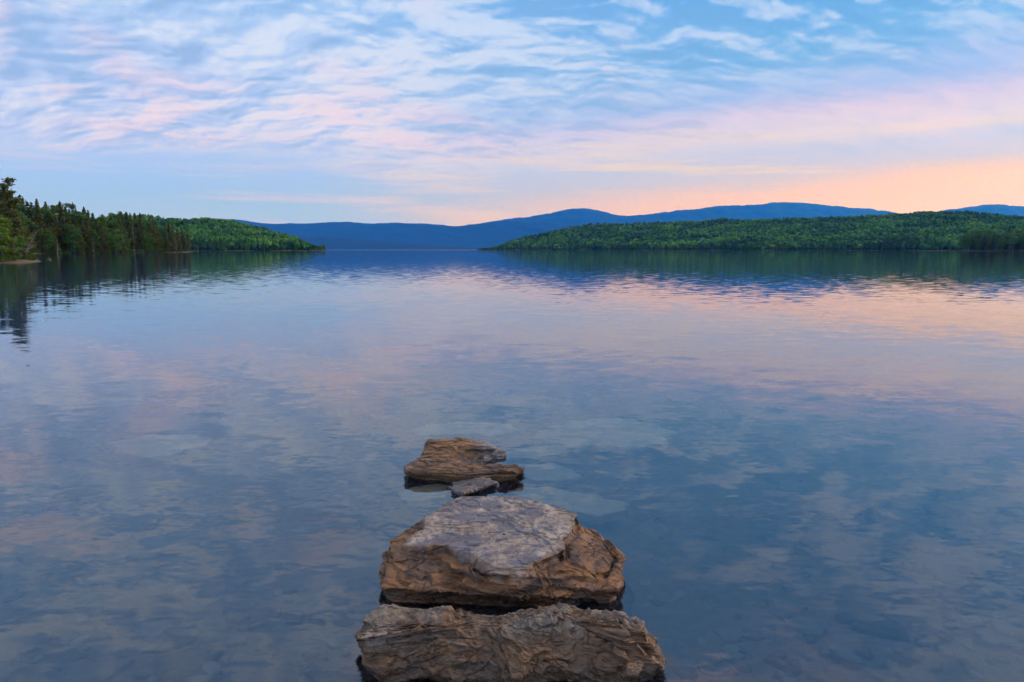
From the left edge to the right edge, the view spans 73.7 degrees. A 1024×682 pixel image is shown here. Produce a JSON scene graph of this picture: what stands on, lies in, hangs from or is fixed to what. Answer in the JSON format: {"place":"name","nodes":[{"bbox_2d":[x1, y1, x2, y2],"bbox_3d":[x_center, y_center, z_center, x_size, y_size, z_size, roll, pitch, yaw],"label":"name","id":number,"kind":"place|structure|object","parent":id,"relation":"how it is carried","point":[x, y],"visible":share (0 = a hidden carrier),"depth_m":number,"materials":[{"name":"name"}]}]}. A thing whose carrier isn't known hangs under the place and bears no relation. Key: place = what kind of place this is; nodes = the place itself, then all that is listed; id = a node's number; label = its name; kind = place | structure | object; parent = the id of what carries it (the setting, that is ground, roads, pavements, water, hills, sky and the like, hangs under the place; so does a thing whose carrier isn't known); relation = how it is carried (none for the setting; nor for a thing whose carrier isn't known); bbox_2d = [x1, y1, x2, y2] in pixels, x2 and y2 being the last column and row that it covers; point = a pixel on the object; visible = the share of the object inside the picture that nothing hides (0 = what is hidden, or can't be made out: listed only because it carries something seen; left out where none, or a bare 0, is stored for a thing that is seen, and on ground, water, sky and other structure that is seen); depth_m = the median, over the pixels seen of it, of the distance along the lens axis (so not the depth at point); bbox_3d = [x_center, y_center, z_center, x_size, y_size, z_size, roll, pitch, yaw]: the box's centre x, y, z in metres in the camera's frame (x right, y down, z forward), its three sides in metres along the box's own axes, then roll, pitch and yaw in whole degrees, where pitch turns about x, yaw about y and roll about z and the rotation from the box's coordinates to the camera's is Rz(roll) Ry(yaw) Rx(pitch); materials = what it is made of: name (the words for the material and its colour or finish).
{"place":"outdoors","nodes":[
{"label":"outdoors","id":0,"kind":"place"},
{"bbox_2d":[0,249,187,262],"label":"shoreline","id":1,"kind":"structure","parent":0,"point":[24,261],"depth_m":88.47,"materials":[{"name":"green plant"}]},
{"bbox_2d":[0,227,9,250],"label":"broadleaf tree","id":2,"kind":"object","parent":1,"relation":"on","point":[3,248],"visible":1,"depth_m":81.79,"materials":[{"name":"green plant"}]},
{"bbox_2d":[0,191,12,237],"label":"pine tree","id":3,"kind":"object","parent":1,"relation":"on","point":[1,199],"visible":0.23,"depth_m":94.78,"materials":[{"name":"green plant"}]},
{"bbox_2d":[0,217,18,259],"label":"broadleaf tree","id":4,"kind":"object","parent":1,"relation":"on","point":[5,222],"visible":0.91,"depth_m":83.06,"materials":[{"name":"green plant"}]},
{"bbox_2d":[0,248,19,260],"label":"bush","id":5,"kind":"object","parent":1,"relation":"on","point":[11,252],"visible":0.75,"depth_m":84.11,"materials":[{"name":"green plant"}]},
{"bbox_2d":[0,198,22,257],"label":"spruce tree","id":6,"kind":"object","parent":1,"relation":"on","point":[1,214],"visible":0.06,"depth_m":98.78,"materials":[{"name":"green plant"}]},
{"bbox_2d":[0,177,26,256],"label":"pine tree","id":7,"kind":"object","parent":1,"relation":"on","point":[10,202],"visible":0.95,"depth_m":86.23,"materials":[{"name":"green plant"}]},
{"bbox_2d":[5,251,21,260],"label":"bush","id":8,"kind":"object","parent":1,"relation":"on","point":[19,257],"visible":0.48,"depth_m":85.95,"materials":[{"name":"green plant"}]},
{"bbox_2d":[4,232,29,250],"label":"broadleaf tree","id":9,"kind":"object","parent":1,"relation":"on","point":[21,243],"visible":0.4,"depth_m":93.64,"materials":[{"name":"green plant"}]},
{"bbox_2d":[12,249,29,258],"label":"bush","id":10,"kind":"object","parent":1,"relation":"on","point":[23,253],"visible":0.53,"depth_m":91.47,"materials":[{"name":"green plant"}]},
{"bbox_2d":[11,206,32,251],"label":"spruce tree","id":11,"kind":"object","parent":1,"relation":"on","point":[24,237],"visible":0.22,"depth_m":102.96,"materials":[{"name":"green plant"}]},
{"bbox_2d":[15,212,35,240],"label":"broadleaf tree","id":12,"kind":"object","parent":1,"relation":"on","point":[25,218],"visible":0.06,"depth_m":115.06,"materials":[{"name":"green plant"}]},
{"bbox_2d":[17,203,33,214],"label":"broadleaf tree","id":13,"kind":"object","parent":1,"relation":"on","point":[23,206],"visible":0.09,"depth_m":295.98,"materials":[{"name":"green plant"}]},
{"bbox_2d":[18,216,37,259],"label":"spruce tree","id":14,"kind":"object","parent":1,"relation":"on","point":[25,226],"visible":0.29,"depth_m":108.82,"materials":[{"name":"green plant"}]},
{"bbox_2d":[23,200,37,250],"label":"spruce tree","id":15,"kind":"object","parent":1,"relation":"on","point":[27,210],"visible":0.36,"depth_m":294.34,"materials":[{"name":"green plant"}]},
{"bbox_2d":[25,254,36,259],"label":"bush","id":16,"kind":"object","parent":1,"relation":"on","point":[32,255],"visible":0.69,"depth_m":101.96,"materials":[{"name":"green plant"}]},
{"bbox_2d":[33,228,42,252],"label":"spruce tree","id":17,"kind":"object","parent":1,"relation":"on","point":[36,239],"visible":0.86,"depth_m":288.88,"materials":[{"name":"green plant"}]},
{"bbox_2d":[29,198,47,247],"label":"spruce tree","id":18,"kind":"object","parent":1,"relation":"on","point":[37,212],"visible":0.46,"depth_m":295.51,"materials":[{"name":"green plant"}]},
{"bbox_2d":[36,226,47,252],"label":"spruce tree","id":19,"kind":"object","parent":1,"relation":"on","point":[41,242],"visible":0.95,"depth_m":289.64,"materials":[{"name":"green plant"}]},
{"bbox_2d":[31,205,57,228],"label":"broadleaf tree","id":20,"kind":"object","parent":1,"relation":"on","point":[43,212],"visible":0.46,"depth_m":299.69,"materials":[{"name":"green plant"}]},
{"bbox_2d":[38,230,55,251],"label":"broadleaf tree","id":21,"kind":"object","parent":1,"relation":"on","point":[51,238],"visible":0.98,"depth_m":291.39,"materials":[{"name":"green plant"}]},
{"bbox_2d":[44,209,52,239],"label":"pine tree","id":22,"kind":"object","parent":1,"relation":"on","point":[48,218],"visible":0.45,"depth_m":301.97,"materials":[{"name":"green plant"}]},
{"bbox_2d":[46,225,59,252],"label":"spruce tree","id":23,"kind":"object","parent":1,"relation":"on","point":[53,244],"visible":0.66,"depth_m":295.05,"materials":[{"name":"green plant"}]},
{"bbox_2d":[49,205,61,251],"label":"spruce tree","id":24,"kind":"object","parent":1,"relation":"on","point":[54,220],"visible":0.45,"depth_m":302.39,"materials":[{"name":"green plant"}]},
{"bbox_2d":[53,227,58,248],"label":"spruce tree","id":25,"kind":"object","parent":1,"relation":"on","point":[55,234],"visible":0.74,"depth_m":296.43,"materials":[{"name":"green plant"}]},
{"bbox_2d":[56,220,66,247],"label":"pine tree","id":26,"kind":"object","parent":1,"relation":"on","point":[59,232],"visible":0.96,"depth_m":298.17,"materials":[{"name":"green plant"}]},
{"bbox_2d":[55,201,73,251],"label":"spruce tree","id":27,"kind":"object","parent":1,"relation":"on","point":[61,219],"visible":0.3,"depth_m":306.49,"materials":[{"name":"green plant"}]},
{"bbox_2d":[60,226,69,251],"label":"spruce tree","id":28,"kind":"object","parent":1,"relation":"on","point":[64,248],"visible":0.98,"depth_m":299.23,"materials":[{"name":"green plant"}]},
{"bbox_2d":[51,203,83,227],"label":"broadleaf tree","id":29,"kind":"object","parent":1,"relation":"on","point":[70,206],"visible":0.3,"depth_m":313.11,"materials":[{"name":"green plant"}]},
{"bbox_2d":[60,224,79,250],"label":"broadleaf tree","id":30,"kind":"object","parent":1,"relation":"on","point":[70,243],"visible":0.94,"depth_m":300.69,"materials":[{"name":"green plant"}]},
{"bbox_2d":[62,228,84,252],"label":"broadleaf tree","id":31,"kind":"object","parent":1,"relation":"on","point":[72,238],"visible":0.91,"depth_m":301.44,"materials":[{"name":"green plant"}]},
{"bbox_2d":[64,209,86,231],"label":"broadleaf tree","id":32,"kind":"object","parent":1,"relation":"on","point":[74,214],"visible":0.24,"depth_m":316.45,"materials":[{"name":"green plant"}]},
{"bbox_2d":[75,225,87,252],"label":"spruce tree","id":33,"kind":"object","parent":1,"relation":"on","point":[81,244],"visible":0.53,"depth_m":307.12,"materials":[{"name":"green plant"}]},
{"bbox_2d":[78,220,88,248],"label":"pine tree","id":34,"kind":"object","parent":1,"relation":"on","point":[82,228],"visible":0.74,"depth_m":309.48,"materials":[{"name":"green plant"}]},
{"bbox_2d":[84,226,95,252],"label":"spruce tree","id":35,"kind":"object","parent":1,"relation":"on","point":[89,248],"visible":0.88,"depth_m":310.46,"materials":[{"name":"green plant"}]},
{"bbox_2d":[85,216,95,252],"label":"spruce tree","id":36,"kind":"object","parent":1,"relation":"on","point":[87,223],"visible":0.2,"depth_m":318.68,"materials":[{"name":"green plant"}]},
{"bbox_2d":[90,212,98,230],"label":"pine tree","id":37,"kind":"object","parent":1,"relation":"on","point":[92,214],"visible":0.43,"depth_m":322.17,"materials":[{"name":"green plant"}]},
{"bbox_2d":[94,219,102,251],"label":"spruce tree","id":38,"kind":"object","parent":1,"relation":"on","point":[97,228],"visible":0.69,"depth_m":317.19,"materials":[{"name":"green plant"}]},
{"bbox_2d":[88,214,109,237],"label":"broadleaf tree","id":39,"kind":"object","parent":1,"relation":"on","point":[102,222],"visible":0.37,"depth_m":323.99,"materials":[{"name":"green plant"}]},
{"bbox_2d":[98,213,115,225],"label":"broadleaf tree","id":40,"kind":"object","parent":1,"relation":"on","point":[107,218],"visible":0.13,"depth_m":336.80,"materials":[{"name":"green plant"}]},
{"bbox_2d":[103,227,111,250],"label":"spruce tree","id":41,"kind":"object","parent":1,"relation":"on","point":[108,248],"visible":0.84,"depth_m":321.40,"materials":[{"name":"green plant"}]},
{"bbox_2d":[107,220,118,237],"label":"broadleaf tree","id":42,"kind":"object","parent":1,"relation":"on","point":[113,223],"visible":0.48,"depth_m":330.70,"materials":[{"name":"green plant"}]},
{"bbox_2d":[110,233,117,251],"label":"broadleaf tree","id":43,"kind":"object","parent":1,"relation":"on","point":[113,249],"visible":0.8,"depth_m":324.80,"materials":[{"name":"green plant"}]},
{"bbox_2d":[106,211,123,226],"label":"broadleaf tree","id":44,"kind":"object","parent":1,"relation":"on","point":[119,213],"visible":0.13,"depth_m":346.75,"materials":[{"name":"green plant"}]},
{"bbox_2d":[106,229,124,252],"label":"broadleaf tree","id":45,"kind":"object","parent":1,"relation":"on","point":[110,234],"visible":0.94,"depth_m":323.94,"materials":[{"name":"green plant"}]},
{"bbox_2d":[115,215,128,252],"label":"spruce tree","id":46,"kind":"object","parent":1,"relation":"on","point":[121,232],"visible":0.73,"depth_m":329.75,"materials":[{"name":"green plant"}]},
{"bbox_2d":[122,230,131,250],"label":"broadleaf tree","id":47,"kind":"object","parent":1,"relation":"on","point":[128,241],"visible":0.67,"depth_m":332.97,"materials":[{"name":"green plant"}]},
{"bbox_2d":[122,212,134,250],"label":"pine tree","id":48,"kind":"object","parent":1,"relation":"on","point":[126,216],"visible":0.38,"depth_m":344.26,"materials":[{"name":"green plant"}]},
{"bbox_2d":[121,220,136,239],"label":"broadleaf tree","id":49,"kind":"object","parent":1,"relation":"on","point":[124,222],"visible":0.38,"depth_m":343.57,"materials":[{"name":"green plant"}]},
{"bbox_2d":[126,222,136,252],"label":"pine tree","id":50,"kind":"object","parent":1,"relation":"on","point":[130,234],"visible":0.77,"depth_m":337.98,"materials":[{"name":"green plant"}]},
{"bbox_2d":[128,213,136,248],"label":"spruce tree","id":51,"kind":"object","parent":1,"relation":"on","point":[130,216],"visible":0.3,"depth_m":356.07,"materials":[{"name":"green plant"}]},
{"bbox_2d":[133,213,137,249],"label":"pine tree","id":52,"kind":"object","parent":1,"relation":"on","point":[134,216],"visible":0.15,"depth_m":363.37,"materials":[{"name":"green plant"}]},
{"bbox_2d":[135,212,145,251],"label":"pine tree","id":53,"kind":"object","parent":1,"relation":"on","point":[140,221],"visible":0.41,"depth_m":352.62,"materials":[{"name":"green plant"}]},
{"bbox_2d":[132,218,149,248],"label":"broadleaf tree","id":54,"kind":"object","parent":1,"relation":"on","point":[135,223],"visible":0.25,"depth_m":360.07,"materials":[{"name":"green plant"}]},
{"bbox_2d":[136,227,146,252],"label":"pine tree","id":55,"kind":"object","parent":1,"relation":"on","point":[140,238],"visible":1,"depth_m":345.15,"materials":[{"name":"green plant"}]},
{"bbox_2d":[136,218,150,231],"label":"broadleaf tree","id":56,"kind":"object","parent":1,"relation":"on","point":[148,223],"visible":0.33,"depth_m":365.71,"materials":[{"name":"green plant"}]},
{"bbox_2d":[145,233,155,248],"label":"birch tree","id":57,"kind":"object","parent":1,"relation":"on","point":[150,234],"visible":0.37,"depth_m":354.86,"materials":[{"name":"green plant"}]},
{"bbox_2d":[148,219,163,252],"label":"spruce tree","id":58,"kind":"object","parent":1,"relation":"on","point":[154,232],"visible":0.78,"depth_m":359.25,"materials":[{"name":"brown plant"}]},
{"bbox_2d":[162,225,171,252],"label":"spruce tree","id":59,"kind":"object","parent":1,"relation":"on","point":[166,245],"visible":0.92,"depth_m":367.02,"materials":[{"name":"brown plant"}]},
{"bbox_2d":[166,221,176,251],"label":"spruce tree","id":60,"kind":"object","parent":1,"relation":"on","point":[168,227],"visible":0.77,"depth_m":371.49,"materials":[{"name":"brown plant"}]},
{"bbox_2d":[170,223,176,250],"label":"spruce tree","id":61,"kind":"object","parent":1,"relation":"on","point":[175,243],"visible":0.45,"depth_m":389.01,"materials":[{"name":"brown plant"}]},
{"bbox_2d":[176,228,183,251],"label":"spruce tree","id":62,"kind":"object","parent":1,"relation":"on","point":[178,241],"visible":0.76,"depth_m":403.50,"materials":[{"name":"green plant"}]},
{"bbox_2d":[180,231,187,251],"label":"spruce tree","id":63,"kind":"object","parent":1,"relation":"on","point":[182,235],"visible":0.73,"depth_m":420.74,"materials":[{"name":"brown plant"}]},
{"bbox_2d":[185,229,190,251],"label":"spruce tree","id":64,"kind":"object","parent":1,"relation":"on","point":[188,246],"visible":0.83,"depth_m":439.11,"materials":[{"name":"green plant"}]},
{"bbox_2d":[89,220,324,250],"bbox_3d":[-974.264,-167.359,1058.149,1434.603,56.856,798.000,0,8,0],"label":"hill","id":65,"kind":"structure","parent":0,"point":[318,248],"depth_m":891.10,"materials":[{"name":"green plant"}]},
{"bbox_2d":[109,213,324,250],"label":"hillside forest","id":66,"kind":"object","parent":65,"relation":"on","point":[204,233],"visible":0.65,"depth_m":976.87,"materials":[{"name":"green plant"}]},
{"bbox_2d":[291,235,478,249],"bbox_3d":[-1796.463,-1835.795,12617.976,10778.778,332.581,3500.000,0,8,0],"label":"ridge","id":67,"kind":"structure","parent":0,"point":[342,244],"depth_m":11584.70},
{"bbox_2d":[214,218,580,247],"bbox_3d":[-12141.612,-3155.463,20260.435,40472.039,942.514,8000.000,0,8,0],"label":"ridge","id":68,"kind":"structure","parent":0,"point":[488,234],"depth_m":18344.35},
{"bbox_2d":[0,250,1023,681],"bbox_3d":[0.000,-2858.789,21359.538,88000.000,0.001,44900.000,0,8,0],"label":"lake","id":69,"kind":"structure","parent":0,"point":[778,464],"depth_m":5.68,"materials":[{"name":"liquid"}]},
{"bbox_2d":[0,0,1023,225],"label":"sky","id":70,"kind":"structure","parent":0,"point":[441,112],"materials":[{"name":"blue"}]},
{"bbox_2d":[485,202,901,225],"bbox_3d":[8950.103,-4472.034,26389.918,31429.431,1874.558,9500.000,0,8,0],"label":"mountain","id":71,"kind":"structure","parent":0,"point":[582,216],"depth_m":25489.73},
{"bbox_2d":[492,217,998,250],"bbox_3d":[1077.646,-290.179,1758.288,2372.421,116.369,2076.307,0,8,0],"label":"hill","id":72,"kind":"structure","parent":0,"point":[934,225],"depth_m":1795.92,"materials":[{"name":"green plant"}]},
{"bbox_2d":[477,210,1023,249],"bbox_3d":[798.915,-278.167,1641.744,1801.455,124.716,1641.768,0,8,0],"label":"hillside forest","id":73,"kind":"object","parent":72,"relation":"on","point":[887,231],"visible":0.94,"depth_m":1699.76,"materials":[{"name":"green plant"}]},
{"bbox_2d":[919,250,1023,250],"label":"bank","id":74,"kind":"structure","parent":0,"point":[971,250],"depth_m":761.67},
{"bbox_2d":[963,236,974,249],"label":"broadleaf tree","id":75,"kind":"object","parent":74,"relation":"on","point":[970,238],"visible":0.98,"depth_m":764.28,"materials":[{"name":"green plant"}]},
{"bbox_2d":[963,232,975,246],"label":"broadleaf tree","id":76,"kind":"object","parent":74,"relation":"on","point":[973,235],"visible":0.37,"depth_m":777.11,"materials":[{"name":"green plant"}]},
{"bbox_2d":[969,238,975,249],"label":"spruce tree","id":77,"kind":"object","parent":74,"relation":"on","point":[972,245],"visible":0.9,"depth_m":769.92,"materials":[{"name":"green plant"}]},
{"bbox_2d":[970,231,981,247],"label":"broadleaf tree","id":78,"kind":"object","parent":74,"relation":"on","point":[976,235],"visible":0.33,"depth_m":780.42,"materials":[{"name":"green plant"}]},
{"bbox_2d":[975,233,988,248],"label":"broadleaf tree","id":79,"kind":"object","parent":74,"relation":"on","point":[980,237],"visible":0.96,"depth_m":767.99,"materials":[{"name":"green plant"}]},
{"bbox_2d":[980,234,988,249],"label":"spruce tree","id":80,"kind":"object","parent":74,"relation":"on","point":[984,245],"visible":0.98,"depth_m":766.97,"materials":[{"name":"green plant"}]},
{"bbox_2d":[976,228,994,243],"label":"broadleaf tree","id":81,"kind":"object","parent":74,"relation":"on","point":[988,236],"visible":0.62,"depth_m":775.54,"materials":[{"name":"green plant"}]},
{"bbox_2d":[990,235,995,249],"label":"spruce tree","id":82,"kind":"object","parent":74,"relation":"on","point":[993,244],"visible":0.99,"depth_m":764.09,"materials":[{"name":"green plant"}]},
{"bbox_2d":[990,230,1002,243],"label":"broadleaf tree","id":83,"kind":"object","parent":74,"relation":"on","point":[996,233],"visible":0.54,"depth_m":776.72,"materials":[{"name":"green plant"}]},
{"bbox_2d":[1004,232,1017,249],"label":"broadleaf tree","id":84,"kind":"object","parent":74,"relation":"on","point":[1011,244],"visible":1,"depth_m":765.43,"materials":[{"name":"green plant"}]},
{"bbox_2d":[1008,235,1018,247],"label":"broadleaf tree","id":85,"kind":"object","parent":74,"relation":"on","point":[1013,240],"visible":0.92,"depth_m":766.60,"materials":[{"name":"green plant"}]},
{"bbox_2d":[1006,229,1021,249],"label":"broadleaf tree","id":86,"kind":"object","parent":74,"relation":"on","point":[1019,234],"visible":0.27,"depth_m":779.47,"materials":[{"name":"green plant"}]},
{"bbox_2d":[1014,235,1022,249],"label":"spruce tree","id":87,"kind":"object","parent":74,"relation":"on","point":[1018,247],"visible":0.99,"depth_m":766.16,"materials":[{"name":"green plant"}]},
{"bbox_2d":[938,204,1023,215],"bbox_3d":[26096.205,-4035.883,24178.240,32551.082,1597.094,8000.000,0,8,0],"label":"mountain","id":88,"kind":"structure","parent":0,"point":[1008,210],"depth_m":23268.42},
{"bbox_3d":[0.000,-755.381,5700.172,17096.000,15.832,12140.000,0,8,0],"label":"lakebed","id":89,"kind":"structure","parent":0,"visible":0},
{"bbox_2d":[403,437,524,481],"bbox_3d":[-0.336,1.119,5.150,0.908,0.618,0.861,0,8,0],"label":"boulder","id":90,"kind":"object","parent":89,"relation":"on","point":[452,460],"visible":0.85,"depth_m":4.90,"materials":[{"name":"brown stone"}]},
{"bbox_2d":[448,477,499,496],"bbox_3d":[-0.260,1.184,4.723,0.472,0.502,0.331,-7,10,-41],"label":"stone","id":91,"kind":"object","parent":89,"relation":"on","point":[465,487],"visible":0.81,"depth_m":4.58,"materials":[{"name":"grey stone"}]},
{"bbox_2d":[378,495,626,606],"bbox_3d":[-0.041,1.226,3.466,1.379,0.691,0.961,0,8,0],"label":"boulder","id":92,"kind":"object","parent":89,"relation":"on","point":[508,551],"visible":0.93,"depth_m":3.25,"materials":[{"name":"stone"}]},
{"bbox_2d":[355,602,666,681],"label":"boulder","id":93,"kind":"object","parent":89,"relation":"on","point":[559,641],"visible":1,"depth_m":2.57,"materials":[{"name":"brown stone"}]}
]}

